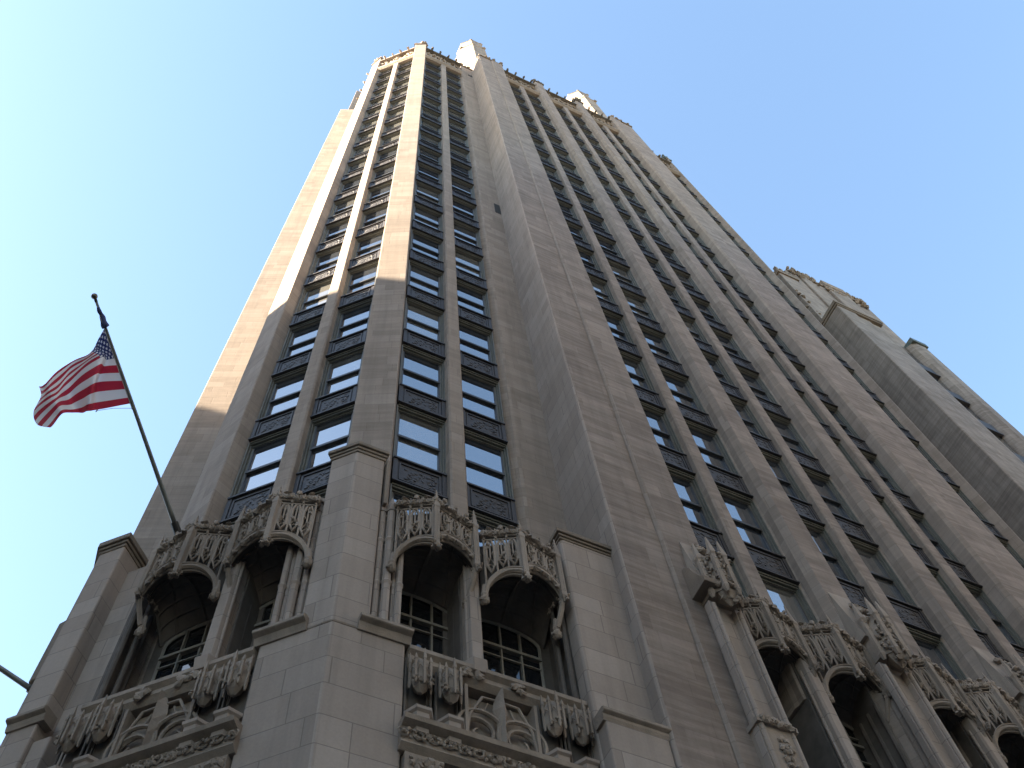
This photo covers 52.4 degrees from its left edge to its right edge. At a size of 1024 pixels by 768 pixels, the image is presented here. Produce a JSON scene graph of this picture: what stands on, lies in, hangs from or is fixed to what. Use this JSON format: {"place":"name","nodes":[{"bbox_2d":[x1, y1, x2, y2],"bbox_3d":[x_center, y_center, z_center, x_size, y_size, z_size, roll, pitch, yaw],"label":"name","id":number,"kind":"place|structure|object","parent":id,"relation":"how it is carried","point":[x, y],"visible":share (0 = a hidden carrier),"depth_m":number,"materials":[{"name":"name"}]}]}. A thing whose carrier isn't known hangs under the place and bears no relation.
{"place":"outdoors","nodes":[
{"label":"outdoors","id":0,"kind":"place"},
{"bbox_2d":[0,39,1023,767],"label":"skyscraper","id":1,"kind":"structure","parent":0,"point":[534,423],"depth_m":23.32,"materials":[{"name":"stone"}]},
{"bbox_2d":[0,665,31,692],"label":"flagpole","id":2,"kind":"object","parent":1,"relation":"attached to","point":[16,679],"visible":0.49,"depth_m":16.77,"materials":[{"name":"grey metal"}]},
{"bbox_2d":[91,293,181,534],"bbox_3d":[-7.242,0.595,20.032,0.149,2.298,4.495,-20,-66,5],"label":"flagpole","id":3,"kind":"object","parent":1,"relation":"attached to","point":[175,525],"visible":0.95,"depth_m":19.99,"materials":[{"name":"black metal"}]},
{"bbox_2d":[33,307,129,426],"bbox_3d":[-8.446,-0.217,19.892,1.771,1.426,1.781,-17,-65,4],"label":"flag","id":4,"kind":"object","parent":3,"relation":"attached to","point":[92,381],"visible":1,"depth_m":19.91,"materials":[{"name":"fabric"}]},
{"bbox_2d":[95,317,132,411],"bbox_3d":[-7.917,-0.280,20.037,0.658,0.860,1.700,-20,-66,5],"label":"halyard","id":5,"kind":"object","parent":3,"relation":"attached to","point":[119,373],"visible":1,"depth_m":20.00,"materials":[{"name":"fabric"}]},
{"bbox_2d":[151,619,212,680],"bbox_3d":[-5.029,4.564,16.372,1.570,2.705,0.090,-20,-66,5],"label":"arched window","id":6,"kind":"structure","parent":1,"relation":"in","point":[178,654],"depth_m":17.01,"materials":[{"name":"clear glass"}]},
{"bbox_2d":[230,430,288,496],"bbox_3d":[-5.503,1.942,23.449,1.190,2.590,0.470,-20,-66,5],"label":"window","id":7,"kind":"structure","parent":1,"relation":"in","point":[261,461],"depth_m":23.63,"materials":[{"name":"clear glass"}]},
{"bbox_2d":[252,598,275,636],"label":"arched window","id":8,"kind":"structure","parent":1,"relation":"in","point":[269,606],"depth_m":17.17,"materials":[{"name":"black glass"}]},
{"bbox_2d":[257,368,306,419],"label":"window","id":9,"kind":"structure","parent":1,"relation":"in","point":[283,393],"depth_m":27.05,"materials":[{"name":"blue glass"}]},
{"bbox_2d":[278,318,320,359],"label":"window","id":10,"kind":"structure","parent":1,"relation":"in","point":[299,339],"depth_m":30.47,"materials":[{"name":"blue glass"}]},
{"bbox_2d":[290,491,325,509],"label":"window","id":11,"kind":"structure","parent":1,"relation":"in","point":[322,494],"depth_m":21.00,"materials":[{"name":"grey glass"}]},
{"bbox_2d":[295,279,331,312],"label":"window","id":12,"kind":"structure","parent":1,"relation":"in","point":[315,295],"depth_m":33.89,"materials":[{"name":"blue glass"}]},
{"bbox_2d":[309,246,341,274],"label":"window","id":13,"kind":"structure","parent":1,"relation":"in","point":[328,259],"depth_m":37.31,"materials":[{"name":"grey glass"}]},
{"bbox_2d":[298,405,354,471],"bbox_3d":[-4.036,1.414,23.313,1.140,2.590,0.470,-20,-66,5],"label":"window","id":14,"kind":"structure","parent":1,"relation":"in","point":[331,432],"depth_m":23.58,"materials":[{"name":"blue glass"}]},
{"bbox_2d":[320,219,349,243],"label":"window","id":15,"kind":"structure","parent":1,"relation":"in","point":[331,232],"depth_m":40.72,"materials":[{"name":"grey glass"}]},
{"bbox_2d":[317,345,364,397],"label":"window","id":16,"kind":"structure","parent":1,"relation":"in","point":[342,371],"depth_m":26.90,"materials":[{"name":"blue glass"}]},
{"bbox_2d":[329,196,355,216],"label":"window","id":17,"kind":"structure","parent":1,"relation":"in","point":[347,204],"depth_m":44.14,"materials":[{"name":"grey glass"}]},
{"bbox_2d":[337,176,361,194],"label":"window","id":18,"kind":"structure","parent":1,"relation":"in","point":[353,183],"depth_m":47.56,"materials":[{"name":"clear glass"}]},
{"bbox_2d":[331,298,372,340],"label":"window","id":19,"kind":"structure","parent":1,"relation":"in","point":[353,319],"depth_m":30.33,"materials":[{"name":"blue glass"}]},
{"bbox_2d":[344,158,366,174],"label":"window","id":20,"kind":"structure","parent":1,"relation":"in","point":[358,165],"depth_m":50.98,"materials":[{"name":"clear glass"}]},
{"bbox_2d":[342,261,378,295],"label":"window","id":21,"kind":"structure","parent":1,"relation":"in","point":[363,277],"depth_m":33.74,"materials":[{"name":"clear glass"}]},
{"bbox_2d":[351,230,383,258],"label":"window","id":22,"kind":"structure","parent":1,"relation":"in","point":[373,242],"depth_m":37.17,"materials":[{"name":"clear glass"}]},
{"bbox_2d":[359,203,388,228],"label":"window","id":23,"kind":"structure","parent":1,"relation":"in","point":[378,214],"depth_m":40.58,"materials":[{"name":"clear glass"}]},
{"bbox_2d":[365,182,391,203],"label":"window","id":24,"kind":"structure","parent":1,"relation":"in","point":[384,190],"depth_m":44.01,"materials":[{"name":"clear glass"}]},
{"bbox_2d":[370,162,395,181],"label":"window","id":25,"kind":"structure","parent":1,"relation":"in","point":[387,170],"depth_m":47.42,"materials":[{"name":"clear glass"}]},
{"bbox_2d":[375,146,397,162],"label":"window","id":26,"kind":"structure","parent":1,"relation":"in","point":[392,152],"depth_m":50.82,"materials":[{"name":"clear glass"}]},
{"bbox_2d":[388,483,431,514],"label":"window","id":27,"kind":"structure","parent":1,"relation":"in","point":[395,492],"depth_m":21.04,"materials":[{"name":"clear glass"}]},
{"bbox_2d":[392,404,445,472],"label":"window","id":28,"kind":"structure","parent":1,"relation":"in","point":[418,438],"depth_m":23.61,"materials":[{"name":"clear glass"}]},
{"bbox_2d":[398,344,444,399],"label":"window","id":29,"kind":"structure","parent":1,"relation":"in","point":[420,371],"depth_m":27.01,"materials":[{"name":"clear glass"}]},
{"bbox_2d":[403,298,443,342],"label":"window","id":30,"kind":"structure","parent":1,"relation":"in","point":[421,319],"depth_m":30.44,"materials":[{"name":"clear glass"}]},
{"bbox_2d":[400,591,447,653],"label":"arched window","id":31,"kind":"structure","parent":1,"relation":"in","point":[420,614],"depth_m":17.10,"materials":[{"name":"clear glass"}]},
{"bbox_2d":[406,260,443,297],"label":"window","id":32,"kind":"structure","parent":1,"relation":"in","point":[421,277],"depth_m":33.83,"materials":[{"name":"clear glass"}]},
{"bbox_2d":[409,229,442,261],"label":"window","id":33,"kind":"structure","parent":1,"relation":"in","point":[422,243],"depth_m":37.25,"materials":[{"name":"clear glass"}]},
{"bbox_2d":[412,203,442,230],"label":"window","id":34,"kind":"structure","parent":1,"relation":"in","point":[423,215],"depth_m":40.68,"materials":[{"name":"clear glass"}]},
{"bbox_2d":[414,181,441,205],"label":"window","id":35,"kind":"structure","parent":1,"relation":"in","point":[421,190],"depth_m":44.08,"materials":[{"name":"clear glass"}]},
{"bbox_2d":[416,162,441,183],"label":"window","id":36,"kind":"structure","parent":1,"relation":"in","point":[425,171],"depth_m":47.46,"materials":[{"name":"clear glass"}]},
{"bbox_2d":[417,145,441,165],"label":"window","id":37,"kind":"structure","parent":1,"relation":"in","point":[422,152],"depth_m":50.88,"materials":[{"name":"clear glass"}]},
{"bbox_2d":[451,160,472,178],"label":"window","id":38,"kind":"structure","parent":1,"relation":"in","point":[456,167],"depth_m":51.30,"materials":[{"name":"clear glass"}]},
{"bbox_2d":[451,177,474,198],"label":"window","id":39,"kind":"structure","parent":1,"relation":"in","point":[457,185],"depth_m":47.92,"materials":[{"name":"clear glass"}]},
{"bbox_2d":[453,198,477,220],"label":"window","id":40,"kind":"structure","parent":1,"relation":"in","point":[460,207],"depth_m":44.49,"materials":[{"name":"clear glass"}]},
{"bbox_2d":[454,221,481,247],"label":"window","id":41,"kind":"structure","parent":1,"relation":"in","point":[465,233],"depth_m":41.05,"materials":[{"name":"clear glass"}]},
{"bbox_2d":[455,248,485,279],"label":"window","id":42,"kind":"structure","parent":1,"relation":"in","point":[467,262],"depth_m":37.65,"materials":[{"name":"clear glass"}]},
{"bbox_2d":[457,281,490,317],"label":"window","id":43,"kind":"structure","parent":1,"relation":"in","point":[472,298],"depth_m":34.26,"materials":[{"name":"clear glass"}]},
{"bbox_2d":[459,320,496,363],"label":"window","id":44,"kind":"structure","parent":1,"relation":"in","point":[478,342],"depth_m":30.82,"materials":[{"name":"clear glass"}]},
{"bbox_2d":[461,369,503,422],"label":"window","id":45,"kind":"structure","parent":1,"relation":"in","point":[481,395],"depth_m":27.41,"materials":[{"name":"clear glass"}]},
{"bbox_2d":[464,431,513,498],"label":"window","id":46,"kind":"structure","parent":1,"relation":"in","point":[487,461],"depth_m":24.00,"materials":[{"name":"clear glass"}]},
{"bbox_2d":[468,512,516,546],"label":"window","id":47,"kind":"structure","parent":1,"relation":"in","point":[483,523],"depth_m":21.48,"materials":[{"name":"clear glass"}]},
{"bbox_2d":[481,619,545,687],"bbox_3d":[-0.144,4.708,16.785,1.570,2.705,0.090,22,-69,-13],"label":"arched window","id":48,"kind":"structure","parent":1,"relation":"in","point":[507,651],"depth_m":17.42,"materials":[{"name":"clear glass"}]},
{"bbox_2d":[558,201,577,218],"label":"window","id":49,"kind":"structure","parent":1,"relation":"in","point":[565,209],"depth_m":48.67,"materials":[{"name":"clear glass"}]},
{"bbox_2d":[566,222,588,242],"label":"window","id":50,"kind":"structure","parent":1,"relation":"in","point":[576,232],"depth_m":45.25,"materials":[{"name":"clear glass"}]},
{"bbox_2d":[577,247,600,270],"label":"window","id":51,"kind":"structure","parent":1,"relation":"in","point":[589,259],"depth_m":41.85,"materials":[{"name":"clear glass"}]},
{"bbox_2d":[585,213,610,233],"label":"window","id":52,"kind":"structure","parent":1,"relation":"in","point":[593,221],"depth_m":49.04,"materials":[{"name":"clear glass"}]},
{"bbox_2d":[589,276,615,303],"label":"window","id":53,"kind":"structure","parent":1,"relation":"in","point":[602,290],"depth_m":38.43,"materials":[{"name":"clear glass"}]},
{"bbox_2d":[595,235,623,258],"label":"window","id":54,"kind":"structure","parent":1,"relation":"in","point":[606,245],"depth_m":45.63,"materials":[{"name":"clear glass"}]},
{"bbox_2d":[603,311,633,343],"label":"window","id":55,"kind":"structure","parent":1,"relation":"in","point":[618,328],"depth_m":35.03,"materials":[{"name":"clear glass"}]},
{"bbox_2d":[607,260,639,287],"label":"window","id":56,"kind":"structure","parent":1,"relation":"in","point":[621,273],"depth_m":42.22,"materials":[{"name":"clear glass"}]},
{"bbox_2d":[620,352,656,392],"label":"window","id":57,"kind":"structure","parent":1,"relation":"in","point":[638,374],"depth_m":31.61,"materials":[{"name":"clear glass"}]},
{"bbox_2d":[622,291,657,321],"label":"window","id":58,"kind":"structure","parent":1,"relation":"in","point":[640,306],"depth_m":38.82,"materials":[{"name":"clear glass"}]},
{"bbox_2d":[632,234,651,251],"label":"window","id":59,"kind":"structure","parent":1,"relation":"in","point":[641,242],"depth_m":49.48,"materials":[{"name":"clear glass"}]},
{"bbox_2d":[645,257,667,277],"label":"window","id":60,"kind":"structure","parent":1,"relation":"in","point":[655,266],"depth_m":46.11,"materials":[{"name":"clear glass"}]},
{"bbox_2d":[639,326,679,362],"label":"window","id":61,"kind":"structure","parent":1,"relation":"in","point":[659,344],"depth_m":35.39,"materials":[{"name":"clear glass"}]},
{"bbox_2d":[641,403,683,452],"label":"window","id":62,"kind":"structure","parent":1,"relation":"in","point":[664,434],"depth_m":28.19,"materials":[{"name":"clear glass"}]},
{"bbox_2d":[657,245,682,265],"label":"window","id":63,"kind":"structure","parent":1,"relation":"in","point":[669,255],"depth_m":49.93,"materials":[{"name":"clear glass"}]},
{"bbox_2d":[661,284,686,307],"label":"window","id":64,"kind":"structure","parent":1,"relation":"in","point":[673,295],"depth_m":42.69,"materials":[{"name":"clear glass"}]},
{"bbox_2d":[660,369,705,412],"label":"window","id":65,"kind":"structure","parent":1,"relation":"in","point":[681,389],"depth_m":31.97,"materials":[{"name":"clear glass"}]},
{"bbox_2d":[350,60,1023,567],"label":"upper windows","id":66,"kind":"structure","parent":1,"relation":"in","point":[424,137],"depth_m":60.30,"materials":[{"name":"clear glass"}]},
{"bbox_2d":[673,269,701,292],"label":"window","id":67,"kind":"structure","parent":1,"relation":"in","point":[685,280],"depth_m":46.49,"materials":[{"name":"clear glass"}]},
{"bbox_2d":[667,468,718,530],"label":"window","id":68,"kind":"structure","parent":1,"relation":"in","point":[696,508],"depth_m":24.76,"materials":[{"name":"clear glass"}]},
{"bbox_2d":[680,316,708,343],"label":"window","id":69,"kind":"structure","parent":1,"relation":"in","point":[692,326],"depth_m":39.31,"materials":[{"name":"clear glass"}]},
{"bbox_2d":[691,297,722,323],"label":"window","id":70,"kind":"structure","parent":1,"relation":"in","point":[706,310],"depth_m":43.09,"materials":[{"name":"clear glass"}]},
{"bbox_2d":[702,265,717,281],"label":"window","id":71,"kind":"structure","parent":1,"relation":"in","point":[706,268],"depth_m":50.19,"materials":[{"name":"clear glass"}]},
{"bbox_2d":[685,421,738,474],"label":"window","id":72,"kind":"structure","parent":1,"relation":"in","point":[709,444],"depth_m":28.55,"materials":[{"name":"clear glass"}]},
{"bbox_2d":[703,353,734,385],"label":"window","id":73,"kind":"structure","parent":1,"relation":"in","point":[715,364],"depth_m":35.88,"materials":[{"name":"clear glass"}]},
{"bbox_2d":[712,329,747,359],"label":"window","id":74,"kind":"structure","parent":1,"relation":"in","point":[729,344],"depth_m":39.68,"materials":[{"name":"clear glass"}]},
{"bbox_2d":[722,291,739,309],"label":"window","id":75,"kind":"structure","parent":1,"relation":"in","point":[727,296],"depth_m":46.80,"materials":[{"name":"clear glass"}]},
{"bbox_2d":[722,274,744,293],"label":"window","id":76,"kind":"structure","parent":1,"relation":"in","point":[731,281],"depth_m":50.63,"materials":[{"name":"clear glass"}]},
{"bbox_2d":[730,563,752,612],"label":"window","id":77,"kind":"structure","parent":1,"relation":"in","point":[744,592],"depth_m":21.80,"materials":[{"name":"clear glass"}]},
{"bbox_2d":[729,398,767,437],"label":"window","id":78,"kind":"structure","parent":1,"relation":"in","point":[743,410],"depth_m":32.47,"materials":[{"name":"clear glass"}]},
{"bbox_2d":[718,488,781,554],"bbox_3d":[5.467,3.426,24.906,1.280,2.590,0.470,22,-69,-13],"label":"window","id":79,"kind":"structure","parent":1,"relation":"in","point":[747,518],"depth_m":25.13,"materials":[{"name":"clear glass"}]},
{"bbox_2d":[743,320,763,341],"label":"window","id":80,"kind":"structure","parent":1,"relation":"in","point":[748,324],"depth_m":43.39,"materials":[{"name":"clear glass"}]},
{"bbox_2d":[743,300,766,321],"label":"window","id":81,"kind":"structure","parent":1,"relation":"in","point":[753,309],"depth_m":47.24,"materials":[{"name":"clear glass"}]},
{"bbox_2d":[737,368,777,403],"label":"window","id":82,"kind":"structure","parent":1,"relation":"in","point":[755,383],"depth_m":36.26,"materials":[{"name":"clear glass"}]},
{"bbox_2d":[765,329,793,354],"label":"window","id":83,"kind":"structure","parent":1,"relation":"in","point":[775,337],"depth_m":43.82,"materials":[{"name":"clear glass"}]},
{"bbox_2d":[768,353,791,378],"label":"window","id":84,"kind":"structure","parent":1,"relation":"in","point":[773,357],"depth_m":39.99,"materials":[{"name":"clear glass"}]},
{"bbox_2d":[762,452,808,502],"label":"window","id":85,"kind":"structure","parent":1,"relation":"in","point":[783,475],"depth_m":29.05,"materials":[{"name":"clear glass"}]},
{"bbox_2d":[767,413,814,456],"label":"window","id":86,"kind":"structure","parent":1,"relation":"in","point":[792,438],"depth_m":32.84,"materials":[{"name":"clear glass"}]},
{"bbox_2d":[759,574,824,638],"bbox_3d":[5.714,5.009,21.433,1.280,2.840,0.470,22,-69,-13],"label":"window","id":87,"kind":"structure","parent":1,"relation":"in","point":[781,594],"depth_m":22.29,"materials":[{"name":"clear glass"}]},
{"bbox_2d":[793,364,823,392],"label":"window","id":88,"kind":"structure","parent":1,"relation":"in","point":[806,376],"depth_m":40.41,"materials":[{"name":"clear glass"}]},
{"bbox_2d":[798,393,825,423],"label":"window","id":89,"kind":"structure","parent":1,"relation":"in","point":[805,400],"depth_m":36.58,"materials":[{"name":"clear glass"}]},
{"bbox_2d":[803,521,859,584],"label":"window","id":90,"kind":"structure","parent":1,"relation":"in","point":[822,539],"depth_m":25.64,"materials":[{"name":"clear glass"}]},
{"bbox_2d":[803,469,859,522],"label":"window","id":91,"kind":"structure","parent":1,"relation":"in","point":[832,498],"depth_m":29.42,"materials":[{"name":"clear glass"}]},
{"bbox_2d":[824,404,860,438],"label":"window","id":92,"kind":"structure","parent":1,"relation":"in","point":[835,413],"depth_m":37.03,"materials":[{"name":"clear glass"}]},
{"bbox_2d":[832,440,866,478],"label":"window","id":93,"kind":"structure","parent":1,"relation":"in","point":[839,445],"depth_m":33.20,"materials":[{"name":"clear glass"}]},
{"bbox_2d":[841,721,870,767],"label":"arched window","id":94,"kind":"structure","parent":1,"relation":"in","point":[859,749],"depth_m":18.83,"materials":[{"name":"black glass"}]},
{"bbox_2d":[849,539,917,606],"bbox_3d":[8.937,4.803,25.781,1.270,2.590,0.470,22,-69,-13],"label":"window","id":95,"kind":"structure","parent":1,"relation":"in","point":[882,572],"depth_m":26.02,"materials":[{"name":"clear glass"}]},
{"bbox_2d":[861,452,905,494],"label":"window","id":96,"kind":"structure","parent":1,"relation":"in","point":[878,467],"depth_m":33.61,"materials":[{"name":"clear glass"}]},
{"bbox_2d":[876,499,917,545],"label":"window","id":97,"kind":"structure","parent":1,"relation":"in","point":[882,503],"depth_m":29.79,"materials":[{"name":"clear glass"}]},
{"bbox_2d":[907,511,959,562],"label":"window","id":98,"kind":"structure","parent":1,"relation":"in","point":[931,534],"depth_m":30.19,"materials":[{"name":"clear glass"}]},
{"bbox_2d":[908,629,976,694],"bbox_3d":[9.185,6.386,22.308,1.270,2.840,0.470,22,-69,-13],"label":"window","id":99,"kind":"structure","parent":1,"relation":"in","point":[932,648],"depth_m":23.19,"materials":[{"name":"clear glass"}]},
{"bbox_2d":[930,571,981,630],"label":"window","id":100,"kind":"structure","parent":1,"relation":"in","point":[951,595],"depth_m":26.39,"materials":[{"name":"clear glass"}]},
{"bbox_2d":[964,584,1023,646],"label":"window","id":101,"kind":"structure","parent":1,"relation":"in","point":[1010,634],"depth_m":26.81,"materials":[{"name":"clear glass"}]},
{"bbox_2d":[0,0,1023,744],"label":"sky","id":102,"kind":"structure","parent":0,"point":[155,155],"materials":[{"name":"blue"}]},
{"bbox_2d":[773,266,1023,541],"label":"wing building","id":103,"kind":"structure","parent":0,"point":[976,440],"depth_m":54.26,"materials":[{"name":"grey stone"}]},
{"bbox_2d":[908,353,922,364],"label":"window","id":104,"kind":"structure","parent":103,"relation":"in","point":[911,355],"depth_m":62.79,"materials":[{"name":"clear glass"}]},
{"bbox_2d":[933,377,949,390],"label":"window","id":105,"kind":"structure","parent":103,"relation":"in","point":[937,380],"depth_m":59.54,"materials":[{"name":"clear glass"}]},
{"bbox_2d":[963,405,981,420],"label":"window","id":106,"kind":"structure","parent":103,"relation":"in","point":[967,408],"depth_m":56.01,"materials":[{"name":"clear glass"}]},
{"bbox_2d":[996,436,1016,453],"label":"window","id":107,"kind":"structure","parent":103,"relation":"in","point":[1000,439],"depth_m":52.66,"materials":[{"name":"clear glass"}]}
]}

